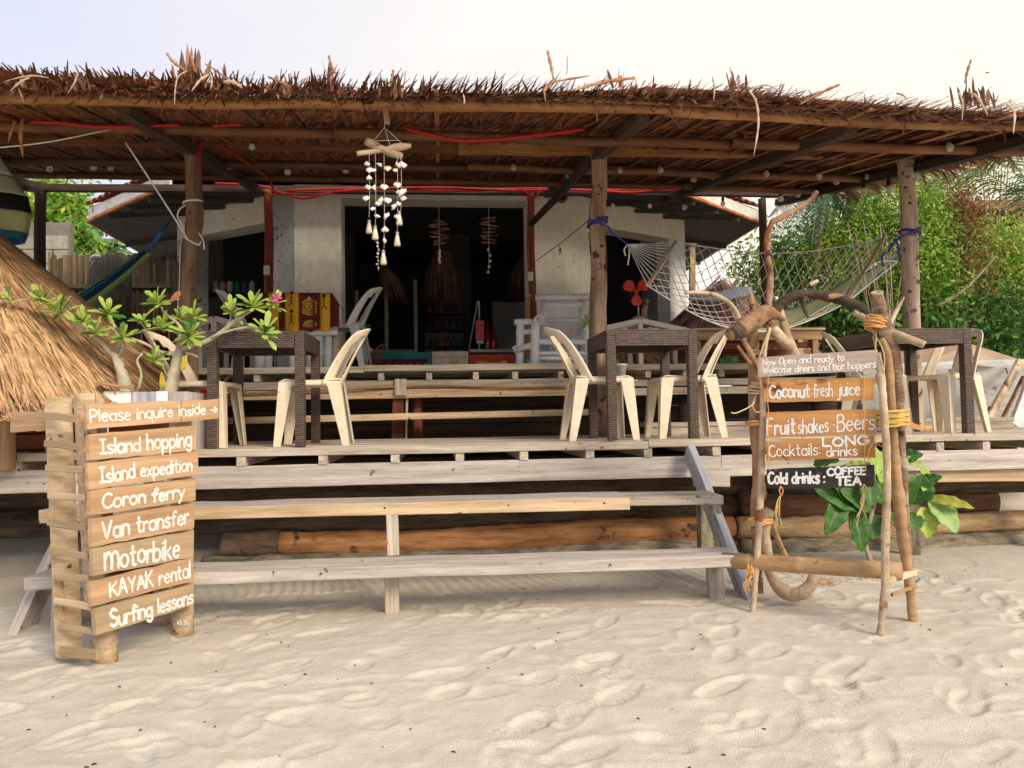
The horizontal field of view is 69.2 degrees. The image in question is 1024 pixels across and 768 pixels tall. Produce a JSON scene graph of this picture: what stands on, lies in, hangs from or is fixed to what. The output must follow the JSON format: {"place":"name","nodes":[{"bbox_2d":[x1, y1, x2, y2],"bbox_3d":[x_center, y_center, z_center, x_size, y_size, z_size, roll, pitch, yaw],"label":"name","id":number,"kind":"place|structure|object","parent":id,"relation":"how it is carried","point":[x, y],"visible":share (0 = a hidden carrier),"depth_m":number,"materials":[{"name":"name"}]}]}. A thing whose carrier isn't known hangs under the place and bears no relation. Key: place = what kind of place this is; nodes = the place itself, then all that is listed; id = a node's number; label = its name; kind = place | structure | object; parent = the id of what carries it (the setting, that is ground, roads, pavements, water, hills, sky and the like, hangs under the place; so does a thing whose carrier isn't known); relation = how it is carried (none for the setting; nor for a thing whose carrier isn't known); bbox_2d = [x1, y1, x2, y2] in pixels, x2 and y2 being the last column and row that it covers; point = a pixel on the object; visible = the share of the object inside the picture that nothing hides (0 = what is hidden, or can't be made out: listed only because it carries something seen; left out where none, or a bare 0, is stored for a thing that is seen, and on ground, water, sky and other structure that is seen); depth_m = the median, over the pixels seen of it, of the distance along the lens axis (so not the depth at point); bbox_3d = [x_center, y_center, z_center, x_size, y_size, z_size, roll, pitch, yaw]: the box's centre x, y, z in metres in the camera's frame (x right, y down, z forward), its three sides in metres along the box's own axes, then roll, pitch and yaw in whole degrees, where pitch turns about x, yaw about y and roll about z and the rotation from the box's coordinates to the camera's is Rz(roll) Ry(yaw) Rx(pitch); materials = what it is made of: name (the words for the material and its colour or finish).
{"place":"outdoors","nodes":[
{"label":"outdoors","id":0,"kind":"place"},
{"bbox_2d":[0,405,1023,767],"bbox_3d":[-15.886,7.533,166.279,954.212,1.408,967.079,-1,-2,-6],"label":"ground","id":1,"kind":"structure","parent":0,"point":[900,693],"depth_m":3.00,"materials":[{"name":"sand"}]},
{"bbox_2d":[16,222,74,269],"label":"block wall","id":2,"kind":"structure","parent":1,"relation":"on","point":[59,239],"depth_m":10.54,"materials":[{"name":"concrete"}]},
{"bbox_2d":[25,179,123,255],"bbox_3d":[-7.662,-1.697,12.418,2.359,4.585,2.178,-1,-2,-6],"label":"leafy tree","id":3,"kind":"object","parent":1,"relation":"on","point":[60,205],"visible":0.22,"depth_m":12.23,"materials":[{"name":"green plant"}]},
{"bbox_2d":[64,210,113,256],"bbox_3d":[-6.922,-1.170,11.954,1.174,3.472,1.054,-1,-2,-6],"label":"leafy tree","id":4,"kind":"object","parent":1,"relation":"on","point":[83,240],"visible":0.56,"depth_m":11.93,"materials":[{"name":"green plant"}]},
{"bbox_2d":[90,237,132,257],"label":"bush","id":5,"kind":"object","parent":1,"relation":"on","point":[115,249],"visible":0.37,"depth_m":14.35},
{"bbox_2d":[48,252,178,364],"bbox_3d":[-4.924,-0.512,9.169,1.567,2.256,0.128,-1,-2,-6],"label":"bamboo fence","id":6,"kind":"object","parent":1,"relation":"on","point":[72,272],"visible":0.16,"depth_m":9.21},
{"bbox_2d":[90,254,131,327],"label":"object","id":7,"kind":"object","parent":6,"relation":"attached to","point":[103,266],"visible":0.48,"depth_m":8.83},
{"bbox_2d":[10,393,218,663],"bbox_3d":[-1.938,0.675,3.581,0.737,1.244,0.742,-2,-3,24],"label":"activity sign","id":8,"kind":"object","parent":1,"relation":"on","point":[151,568],"visible":1,"depth_m":3.30,"materials":[{"name":"brown wood"}]},
{"bbox_2d":[7,444,757,634],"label":"wooden stairs","id":9,"kind":"structure","parent":1,"relation":"on","point":[392,567],"depth_m":4.11,"materials":[{"name":"grey wood"}]},
{"bbox_2d":[85,180,758,391],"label":"beach house","id":10,"kind":"structure","parent":1,"relation":"on","point":[325,244],"depth_m":10.33,"materials":[{"name":"beige paint"}]},
{"bbox_2d":[208,281,263,325],"bbox_3d":[-3.814,-0.682,10.107,0.835,1.442,0.256,-1,-2,-6],"label":"work shelf","id":11,"kind":"object","parent":10,"relation":"on","point":[244,293],"visible":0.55,"depth_m":10.08,"materials":[{"name":"teal paint"}]},
{"bbox_2d":[379,223,409,304],"bbox_3d":[-1.540,-1.712,9.777,0.422,1.362,0.300,-1,-2,-6],"label":"palm lampshade","id":12,"kind":"object","parent":10,"relation":"hanging from","point":[388,275],"visible":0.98,"depth_m":9.68,"materials":[{"name":"brown plant"}]},
{"bbox_2d":[429,219,449,263],"bbox_3d":[-0.913,-1.966,9.361,0.260,0.910,0.065,0,-3,-21],"label":"stick mobile","id":13,"kind":"object","parent":10,"relation":"hanging from","point":[436,231],"visible":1,"depth_m":9.36,"materials":[{"name":"brown wood"}]},
{"bbox_2d":[421,207,464,306],"bbox_3d":[-0.925,-1.714,9.938,0.589,1.364,0.469,-1,-2,-6],"label":"palm lampshade","id":14,"kind":"object","parent":10,"relation":"hanging from","point":[445,273],"visible":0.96,"depth_m":9.80,"materials":[{"name":"brown plant"}]},
{"bbox_2d":[426,302,464,348],"bbox_3d":[-1.026,-0.909,11.454,0.599,0.704,0.206,-1,-2,-6],"label":"bar shelf","id":15,"kind":"object","parent":10,"relation":"attached to","point":[442,329],"visible":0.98,"depth_m":11.40,"materials":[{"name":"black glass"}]},
{"bbox_2d":[479,207,498,273],"bbox_3d":[-0.286,-1.909,9.420,0.267,1.038,0.063,0,-3,-19],"label":"stick mobile","id":16,"kind":"object","parent":10,"relation":"hanging from","point":[488,249],"visible":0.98,"depth_m":9.42,"materials":[{"name":"brown wood"}]},
{"bbox_2d":[468,301,514,353],"bbox_3d":[-0.278,-0.771,10.064,0.633,0.714,0.252,-1,-2,-6],"label":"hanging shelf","id":17,"kind":"object","parent":10,"relation":"hanging from","point":[490,351],"visible":0.82,"depth_m":9.96,"materials":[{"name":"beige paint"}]},
{"bbox_2d":[475,317,483,343],"bbox_3d":[-0.432,-0.721,9.947,0.110,0.365,0.110,-1,-2,-6],"label":"red lantern","id":18,"kind":"object","parent":17,"relation":"hanging from","point":[479,329],"visible":1,"depth_m":9.89,"materials":[{"name":"plastic"}]},
{"bbox_2d":[504,255,524,306],"bbox_3d":[0.162,-1.722,9.841,0.605,1.391,0.475,-1,-2,-6],"label":"palm lampshade","id":19,"kind":"object","parent":10,"relation":"hanging from","point":[517,274],"visible":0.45,"depth_m":9.73,"materials":[{"name":"brown wicker"}]},
{"bbox_2d":[16,363,877,438],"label":"deck","id":20,"kind":"structure","parent":1,"relation":"on","point":[395,382],"depth_m":6.54,"materials":[{"name":"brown wood"}]},
{"bbox_2d":[197,316,253,367],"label":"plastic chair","id":21,"kind":"object","parent":20,"relation":"on","point":[215,325],"visible":0.31,"depth_m":6.69,"materials":[{"name":"beige paint"}]},
{"bbox_2d":[215,289,283,367],"bbox_3d":[-2.575,-0.508,7.286,0.632,0.816,0.460,0,-3,-20],"label":"plastic chair","id":22,"kind":"object","parent":20,"relation":"on","point":[279,360],"visible":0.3,"depth_m":7.14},
{"bbox_2d":[254,293,339,367],"bbox_3d":[-2.027,-0.507,6.982,0.846,0.777,0.505,-1,-2,-6],"label":"bamboo bench","id":23,"kind":"object","parent":20,"relation":"on","point":[329,339],"visible":0.22,"depth_m":6.79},
{"bbox_2d":[259,291,342,331],"bbox_3d":[-1.956,-0.645,6.950,0.730,0.391,0.626,-1,-2,-6],"label":"batik cloth","id":24,"kind":"object","parent":23,"relation":"on","point":[310,312],"visible":0.87,"depth_m":6.74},
{"bbox_2d":[338,287,382,365],"bbox_3d":[-1.568,-0.527,7.200,0.632,0.816,0.460,-1,-2,0],"label":"plastic chair","id":25,"kind":"object","parent":20,"relation":"on","point":[352,325],"visible":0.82,"depth_m":7.06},
{"bbox_2d":[367,343,383,364],"bbox_3d":[-1.363,-0.288,7.394,0.169,0.236,0.065,-1,-2,-6],"label":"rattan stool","id":26,"kind":"object","parent":20,"relation":"on","point":[377,354],"visible":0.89,"depth_m":7.38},
{"bbox_2d":[364,352,430,364],"bbox_3d":[-1.207,-0.211,7.781,0.714,0.218,0.312,-1,-2,-6],"label":"painted crate","id":27,"kind":"object","parent":20,"relation":"on","point":[406,358],"visible":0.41,"depth_m":7.64,"materials":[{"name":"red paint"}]},
{"bbox_2d":[21,394,862,441],"bbox_3d":[-1.033,0.465,7.237,9.404,0.768,0.099,-1,-2,-6],"label":"board skirt","id":28,"kind":"object","parent":20,"relation":"attached to","point":[506,426],"visible":0.13,"depth_m":7.31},
{"bbox_2d":[432,351,467,364],"bbox_3d":[-0.655,-0.220,7.836,0.376,0.223,0.314,-1,-2,-6],"label":"painted crate","id":29,"kind":"object","parent":20,"relation":"on","point":[448,357],"visible":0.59,"depth_m":7.69,"materials":[{"name":"white paint"}]},
{"bbox_2d":[468,354,515,363],"bbox_3d":[-0.194,-0.208,7.880,0.530,0.188,0.318,-1,-2,-6],"label":"painted crate","id":30,"kind":"object","parent":20,"relation":"on","point":[493,359],"visible":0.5,"depth_m":7.73,"materials":[{"name":"red paint"}]},
{"bbox_2d":[525,295,530,358],"bbox_3d":[0.178,-0.632,8.181,0.063,0.700,0.065,-1,-2,-6],"label":"wooden upright","id":31,"kind":"object","parent":20,"relation":"on","point":[527,306],"visible":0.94,"depth_m":8.18,"materials":[{"name":"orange wood"}]},
{"bbox_2d":[512,293,589,363],"bbox_3d":[0.404,-0.525,7.187,0.860,0.818,0.719,-1,-2,-6],"label":"bamboo armchair","id":32,"kind":"object","parent":20,"relation":"on","point":[539,344],"visible":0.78,"depth_m":7.34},
{"bbox_2d":[616,353,672,363],"bbox_3d":[1.364,-0.288,8.802,1.650,0.539,1.650,-1,-2,-6],"label":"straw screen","id":33,"kind":"object","parent":20,"relation":"on","point":[621,358],"visible":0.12,"depth_m":8.40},
{"bbox_2d":[606,318,689,363],"bbox_3d":[1.283,-0.391,7.303,0.844,0.471,0.472,-1,-2,-6],"label":"gable stand","id":34,"kind":"object","parent":20,"relation":"on","point":[635,324],"visible":0.28,"depth_m":7.09,"materials":[{"name":"beige paint"}]},
{"bbox_2d":[620,275,651,318],"bbox_3d":[1.179,-0.825,7.079,0.297,0.403,0.173,-1,-2,-6],"label":"desk fan","id":35,"kind":"object","parent":34,"relation":"on","point":[636,299],"visible":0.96,"depth_m":7.04,"materials":[{"name":"metal"}]},
{"bbox_2d":[641,299,649,327],"bbox_3d":[1.313,-0.694,7.307,0.083,0.290,0.067,0,-3,-26],"label":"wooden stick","id":36,"kind":"object","parent":34,"relation":"on","point":[644,310],"visible":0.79,"depth_m":7.28,"materials":[{"name":"brown wood"}]},
{"bbox_2d":[720,355,740,370],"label":"green plant","id":37,"kind":"object","parent":20,"relation":"on","point":[730,359],"visible":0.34,"depth_m":6.94,"materials":[{"name":"green plant"}]},
{"bbox_2d":[651,275,821,363],"bbox_3d":[2.741,-0.767,9.666,2.750,1.308,2.750,-1,-2,-6],"label":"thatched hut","id":38,"kind":"object","parent":20,"relation":"on","point":[685,318],"visible":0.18,"depth_m":9.19,"materials":[{"name":"plant"}]},
{"bbox_2d":[688,243,696,302],"bbox_3d":[2.419,-1.115,9.936,0.117,1.543,0.093,-1,-2,-6],"label":"square post","id":39,"kind":"object","parent":38,"relation":"on","point":[691,277],"visible":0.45,"depth_m":9.94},
{"bbox_2d":[691,287,751,301],"bbox_3d":[2.521,-1.064,8.811,0.783,0.216,0.294,-1,-2,-6],"label":"folded sheet","id":40,"kind":"object","parent":38,"relation":"on","point":[730,293],"visible":0.57,"depth_m":8.75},
{"bbox_2d":[677,327,824,363],"bbox_3d":[2.518,-0.356,7.865,1.428,0.411,0.623,-1,-2,-6],"label":"wooden counter","id":41,"kind":"object","parent":20,"relation":"on","point":[799,335],"visible":0.3,"depth_m":7.64,"materials":[{"name":"brown wood"}]},
{"bbox_3d":[0.859,-0.011,6.505,0.408,0.051,0.326,-1,-2,-6],"label":"pot shelf","id":42,"kind":"object","parent":20,"relation":"attached to","visible":0},
{"bbox_2d":[616,360,644,380],"bbox_3d":[0.996,-0.120,6.381,0.305,0.221,0.119,-1,-2,5],"label":"flower pot","id":43,"kind":"object","parent":42,"relation":"on","point":[621,370],"visible":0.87,"depth_m":6.35,"materials":[{"name":"ceramic"}]},
{"bbox_2d":[201,538,740,561],"bbox_3d":[-0.192,1.247,5.399,3.933,0.199,0.179,-1,-2,-8],"label":"retaining log","id":44,"kind":"object","parent":1,"relation":"on","point":[647,545],"visible":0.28,"depth_m":5.36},
{"bbox_2d":[220,529,279,556],"bbox_3d":[-1.854,1.159,5.308,0.391,0.234,0.236,-1,-2,-6],"label":"retaining log","id":45,"kind":"object","parent":44,"relation":"on","point":[252,543],"visible":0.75,"depth_m":5.22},
{"bbox_2d":[277,515,736,554],"bbox_3d":[0.010,1.138,5.484,3.355,0.255,0.224,-1,-2,-6],"label":"retaining log","id":46,"kind":"object","parent":44,"relation":"on","point":[574,532],"visible":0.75,"depth_m":5.40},
{"bbox_2d":[0,495,740,538],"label":"retaining log","id":47,"kind":"object","parent":46,"relation":"on","point":[20,523],"visible":0.37,"depth_m":5.42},
{"bbox_2d":[0,476,752,509],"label":"retaining log","id":48,"kind":"object","parent":47,"relation":"on","point":[13,501],"visible":0.26,"depth_m":5.56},
{"bbox_2d":[32,449,975,469],"bbox_3d":[-0.002,0.632,5.811,9.596,0.284,0.216,-1,-2,-6],"label":"retaining log","id":49,"kind":"object","parent":48,"relation":"on","point":[274,461],"visible":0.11,"depth_m":5.68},
{"bbox_2d":[0,427,1023,555],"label":"deck","id":50,"kind":"structure","parent":1,"relation":"on","point":[996,455],"depth_m":4.99,"materials":[{"name":"grey wood"}]},
{"bbox_2d":[0,235,199,470],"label":"straw hut","id":51,"kind":"object","parent":50,"relation":"on","point":[43,354],"visible":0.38,"depth_m":4.73,"materials":[{"name":"brown plant"}]},
{"bbox_2d":[139,330,170,361],"bbox_3d":[-3.045,-0.325,6.339,0.276,0.281,0.100,-1,-2,-6],"label":"striped cloth","id":52,"kind":"object","parent":51,"relation":"hanging from","point":[166,334],"visible":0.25,"depth_m":6.33,"materials":[{"name":"red paint"}]},
{"bbox_2d":[96,381,206,449],"bbox_3d":[-2.291,0.206,4.751,0.549,0.440,0.483,-1,-2,-6],"label":"plank planter","id":53,"kind":"object","parent":50,"relation":"on","point":[199,425],"visible":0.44,"depth_m":4.61,"materials":[{"name":"white paint"}]},
{"bbox_2d":[0,283,286,391],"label":"frangipani","id":54,"kind":"object","parent":53,"relation":"in","point":[170,383],"visible":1,"depth_m":4.71,"materials":[{"name":"green plant"}]},
{"bbox_2d":[142,329,246,447],"bbox_3d":[-2.216,0.027,5.111,0.632,0.816,0.460,-1,-2,-3],"label":"plastic chair","id":55,"kind":"object","parent":50,"relation":"on","point":[191,383],"visible":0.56,"depth_m":5.22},
{"bbox_2d":[207,331,320,447],"bbox_3d":[-1.710,0.048,5.197,0.620,0.762,0.680,-1,-2,-6],"label":"wicker table","id":56,"kind":"object","parent":50,"relation":"on","point":[300,346],"visible":0.88,"depth_m":4.89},
{"bbox_2d":[273,328,370,446],"bbox_3d":[-1.310,0.017,5.221,0.632,0.816,0.460,-1,-2,-8],"label":"plastic chair","id":57,"kind":"object","parent":50,"relation":"on","point":[333,381],"visible":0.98,"depth_m":5.04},
{"bbox_2d":[0,43,1023,436],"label":"thatched pergola","id":58,"kind":"object","parent":50,"relation":"on","point":[712,141],"visible":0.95,"depth_m":5.57,"materials":[{"name":"brown plant"}]},
{"bbox_2d":[0,157,31,245],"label":"painted buoy","id":59,"kind":"object","parent":58,"relation":"hanging from","point":[15,215],"visible":0.98,"depth_m":6.20,"materials":[{"name":"multicoloured metal"}]},
{"bbox_2d":[30,120,240,128],"bbox_3d":[-2.451,-1.695,4.855,1.313,0.057,0.019,-1,-2,-6],"label":"red cable","id":60,"kind":"object","parent":58,"relation":"attached to","point":[117,126],"visible":0.94,"depth_m":4.83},
{"bbox_2d":[125,142,187,238],"bbox_3d":[-2.647,-1.440,5.545,0.447,0.654,0.035,1,-3,-41],"label":"white rope","id":61,"kind":"object","parent":58,"relation":"attached to","point":[127,145],"visible":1,"depth_m":5.53,"materials":[{"name":"white fabric"}]},
{"bbox_2d":[176,199,204,315],"bbox_3d":[-2.488,-0.979,5.801,0.229,0.934,0.208,-1,-2,-6],"label":"white rope tie","id":62,"kind":"object","parent":58,"relation":"attached to","point":[180,208],"visible":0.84,"depth_m":5.73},
{"bbox_2d":[77,218,171,304],"bbox_3d":[-4.176,-1.415,8.428,0.656,1.426,1.604,-2,-2,17],"label":"cloth hammock","id":63,"kind":"object","parent":62,"relation":"hanging from","point":[103,287],"visible":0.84,"depth_m":7.87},
{"bbox_2d":[219,144,332,264],"bbox_3d":[-2.201,-1.750,6.936,0.726,0.814,2.385,-1,-2,-6],"label":"red cable","id":64,"kind":"object","parent":58,"relation":"hanging from","point":[249,164],"visible":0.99,"depth_m":8.06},
{"bbox_2d":[356,106,410,268],"bbox_3d":[-0.794,-1.214,4.624,0.339,1.016,0.103,-1,-2,-6],"label":"shell wind chime","id":65,"kind":"object","parent":58,"relation":"hanging from","point":[391,150],"visible":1,"depth_m":4.61,"materials":[{"name":"white seashell"},{"name":"white rope"},{"name":"driftwood"}]},
{"bbox_2d":[46,141,822,182],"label":"string lights","id":66,"kind":"object","parent":58,"relation":"hanging from","point":[766,173],"visible":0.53,"depth_m":6.80,"materials":[{"name":"white glass"}]},
{"bbox_2d":[215,182,677,195],"bbox_3d":[-0.126,-2.183,8.251,6.180,0.198,0.263,-1,-2,-6],"label":"red cable","id":67,"kind":"object","parent":58,"relation":"attached to","point":[436,188],"visible":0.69,"depth_m":8.26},
{"bbox_2d":[406,127,583,142],"bbox_3d":[-0.105,-1.723,5.117,1.238,0.145,0.081,-1,-2,-6],"label":"red cable","id":68,"kind":"object","parent":58,"relation":"attached to","point":[490,139],"visible":1,"depth_m":5.08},
{"bbox_2d":[522,190,539,265],"bbox_3d":[0.225,-1.762,8.348,0.220,0.876,0.065,-1,-2,-6],"label":"red cable","id":69,"kind":"object","parent":58,"relation":"attached to","point":[532,202],"visible":0.94,"depth_m":8.35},
{"bbox_2d":[588,216,627,244],"bbox_3d":[0.794,-1.274,6.171,0.347,0.236,0.174,-1,-2,-6],"label":"blue rope tie","id":70,"kind":"object","parent":58,"relation":"attached to","point":[595,221],"visible":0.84,"depth_m":6.10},
{"bbox_2d":[623,236,897,331],"bbox_3d":[2.186,-0.877,6.379,2.552,0.948,0.760,-1,-2,-6],"label":"net hammock","id":71,"kind":"object","parent":58,"relation":"hanging from","point":[852,291],"visible":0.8,"depth_m":6.41,"materials":[{"name":"white fabric"}]},
{"bbox_2d":[758,275,852,330],"bbox_3d":[2.447,-0.685,6.242,1.070,0.534,0.350,-1,-2,-6],"label":"cushion cloth","id":72,"kind":"object","parent":71,"relation":"in","point":[795,315],"visible":0.62,"depth_m":6.30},
{"bbox_2d":[611,141,953,209],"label":"string lights","id":73,"kind":"object","parent":58,"relation":"hanging from","point":[916,176],"visible":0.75,"depth_m":6.77,"materials":[{"name":"black glass"}]},
{"bbox_2d":[881,228,921,265],"bbox_3d":[3.364,-1.174,6.381,0.393,0.335,0.184,1,-3,-31],"label":"blue rope tie","id":74,"kind":"object","parent":58,"relation":"attached to","point":[902,236],"visible":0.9,"depth_m":6.35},
{"bbox_2d":[543,327,639,440],"bbox_3d":[0.549,-0.005,5.388,0.632,0.816,0.460,-1,-2,-6],"label":"plastic chair","id":75,"kind":"object","parent":50,"relation":"on","point":[576,390],"visible":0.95,"depth_m":5.21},
{"bbox_2d":[587,329,698,440],"bbox_3d":[0.942,0.017,5.466,0.640,0.762,0.680,-1,-2,-6],"label":"wicker table","id":76,"kind":"object","parent":50,"relation":"on","point":[610,344],"visible":0.94,"depth_m":5.16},
{"bbox_2d":[644,329,727,438],"bbox_3d":[1.329,-0.014,5.463,0.632,0.816,0.460,-1,-2,-4],"label":"plastic chair","id":77,"kind":"object","parent":50,"relation":"on","point":[662,387],"visible":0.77,"depth_m":5.29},
{"bbox_2d":[640,417,1014,434],"bbox_3d":[2.742,0.362,6.445,3.254,0.106,0.304,-1,-2,-6],"label":"deck step","id":78,"kind":"object","parent":50,"relation":"on","point":[732,427],"visible":0.23,"depth_m":6.22,"materials":[{"name":"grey wood"}]},
{"bbox_2d":[820,331,913,433],"bbox_3d":[2.747,-0.023,5.779,0.632,0.816,0.460,-2,-3,30],"label":"plastic chair","id":79,"kind":"object","parent":50,"relation":"on","point":[846,405],"visible":0.44,"depth_m":5.67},
{"bbox_2d":[835,328,974,432],"bbox_3d":[2.974,-0.006,5.673,0.660,0.762,0.680,-1,-2,-6],"label":"wicker table","id":80,"kind":"object","parent":50,"relation":"on","point":[943,337],"visible":0.48,"depth_m":5.39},
{"bbox_2d":[906,328,990,432],"bbox_3d":[3.375,-0.034,5.763,0.632,0.816,0.460,0,-3,-26],"label":"plastic chair","id":81,"kind":"object","parent":50,"relation":"on","point":[941,388],"visible":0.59,"depth_m":5.64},
{"bbox_2d":[27,570,1007,767],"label":"beach debris","id":82,"kind":"object","parent":1,"relation":"on","point":[722,754],"visible":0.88,"depth_m":2.75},
{"bbox_2d":[695,212,805,307],"bbox_3d":[3.977,-1.032,11.565,1.930,3.427,1.815,-3,-3,43],"label":"leafy shrub","id":83,"kind":"object","parent":1,"relation":"on","point":[754,286],"visible":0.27,"depth_m":11.48,"materials":[{"name":"green plant"}]},
{"bbox_2d":[750,220,847,343],"bbox_3d":[3.984,-0.895,10.398,1.334,3.052,1.132,-2,-2,16],"label":"leafy shrub","id":84,"kind":"object","parent":1,"relation":"on","point":[793,273],"visible":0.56,"depth_m":10.33,"materials":[{"name":"green plant"}]},
{"bbox_2d":[684,190,931,636],"bbox_3d":[1.489,0.073,3.765,0.905,2.268,0.921,1,-3,-36],"label":"driftwood stand","id":85,"kind":"object","parent":1,"relation":"on","point":[892,418],"visible":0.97,"depth_m":3.80,"materials":[{"name":"orange wood"}]},
{"bbox_2d":[758,330,881,530],"bbox_3d":[1.546,0.219,3.748,0.570,1.057,0.134,-2,-3,28],"label":"hanging menu","id":86,"kind":"object","parent":85,"relation":"hanging from","point":[822,423],"visible":1,"depth_m":3.75,"materials":[{"name":"brown wood"}]},
{"bbox_2d":[768,188,859,340],"bbox_3d":[4.141,-1.095,9.920,1.124,3.249,2.286,-2,-3,31],"label":"palm tree","id":87,"kind":"object","parent":1,"relation":"on","point":[821,202],"visible":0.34,"depth_m":9.49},
{"bbox_2d":[774,193,884,352],"bbox_3d":[4.418,-1.193,10.226,1.470,3.620,1.495,0,-3,-26],"label":"leafy shrub","id":88,"kind":"object","parent":1,"relation":"on","point":[830,234],"visible":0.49,"depth_m":10.06,"materials":[{"name":"green plant"}]},
{"bbox_2d":[815,182,924,333],"bbox_3d":[4.943,-1.425,10.123,1.614,4.065,1.434,1,-3,-40],"label":"leafy shrub","id":89,"kind":"object","parent":1,"relation":"on","point":[868,213],"visible":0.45,"depth_m":9.91,"materials":[{"name":"green plant"}]},
{"bbox_2d":[847,220,900,352],"bbox_3d":[4.782,-0.830,9.645,0.757,2.634,0.479,0,-3,-27],"label":"bamboo clump","id":90,"kind":"object","parent":1,"relation":"on","point":[888,298],"visible":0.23,"depth_m":9.49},
{"bbox_2d":[739,530,1023,553],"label":"retaining log","id":91,"kind":"object","parent":1,"relation":"on","point":[806,545],"visible":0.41,"depth_m":5.60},
{"bbox_2d":[735,510,1023,538],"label":"retaining log","id":92,"kind":"object","parent":91,"relation":"on","point":[813,526],"visible":0.46,"depth_m":5.64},
{"bbox_2d":[736,489,1000,517],"bbox_3d":[2.795,0.931,5.826,2.095,0.279,0.263,-1,-2,-6],"label":"retaining log","id":93,"kind":"object","parent":92,"relation":"on","point":[798,504],"visible":0.34,"depth_m":5.67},
{"bbox_2d":[765,475,1023,494],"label":"retaining log","id":94,"kind":"object","parent":93,"relation":"on","point":[979,487],"visible":0.3,"depth_m":5.80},
{"bbox_2d":[813,448,974,560],"bbox_3d":[2.481,0.828,4.887,1.032,0.850,0.251,-1,-2,-6],"label":"broad leaf plant","id":95,"kind":"object","parent":1,"relation":"on","point":[843,502],"visible":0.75,"depth_m":4.84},
{"bbox_2d":[797,241,1023,358],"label":"leafy shrub","id":96,"kind":"object","parent":1,"relation":"on","point":[1013,345],"visible":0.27,"depth_m":9.61,"materials":[{"name":"green plant"}]},
{"bbox_2d":[831,344,1023,427],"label":"covered boat","id":97,"kind":"object","parent":1,"relation":"on","point":[1002,376],"visible":0.27,"depth_m":8.11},
{"bbox_2d":[860,172,1021,327],"bbox_3d":[5.476,-1.437,9.862,1.805,4.040,2.074,-1,-2,-6],"label":"leafy shrub","id":98,"kind":"object","parent":1,"relation":"on","point":[928,260],"visible":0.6,"depth_m":9.62,"materials":[{"name":"green plant"}]},
{"bbox_2d":[893,163,1023,345],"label":"leafy shrub","id":99,"kind":"object","parent":1,"relation":"on","point":[961,201],"visible":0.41,"depth_m":9.82,"materials":[{"name":"green plant"}]},
{"bbox_2d":[934,255,996,307],"bbox_3d":[5.808,-1.312,9.495,0.870,0.682,0.053,-1,-2,-6],"label":"leaning branch","id":100,"kind":"object","parent":99,"relation":"attached to","point":[965,288],"visible":0.91,"depth_m":9.47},
{"bbox_2d":[921,156,1023,217],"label":"palm tree","id":101,"kind":"object","parent":1,"relation":"on","point":[1016,190],"visible":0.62,"depth_m":9.36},
{"bbox_2d":[940,184,1023,343],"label":"leafy shrub","id":102,"kind":"object","parent":1,"relation":"on","point":[1015,263],"visible":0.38,"depth_m":10.79,"materials":[{"name":"green plant"}]},
{"bbox_2d":[947,72,1023,321],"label":"leafy tree","id":103,"kind":"object","parent":1,"relation":"on","point":[1004,172],"visible":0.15,"depth_m":12.92,"materials":[{"name":"green plant"}]},
{"bbox_2d":[964,199,1023,256],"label":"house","id":104,"kind":"structure","parent":1,"relation":"on","point":[1003,213],"depth_m":16.83,"materials":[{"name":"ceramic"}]},
{"bbox_2d":[0,0,1023,386],"label":"sky","id":105,"kind":"structure","parent":0,"point":[923,49],"materials":[{"name":"white"}]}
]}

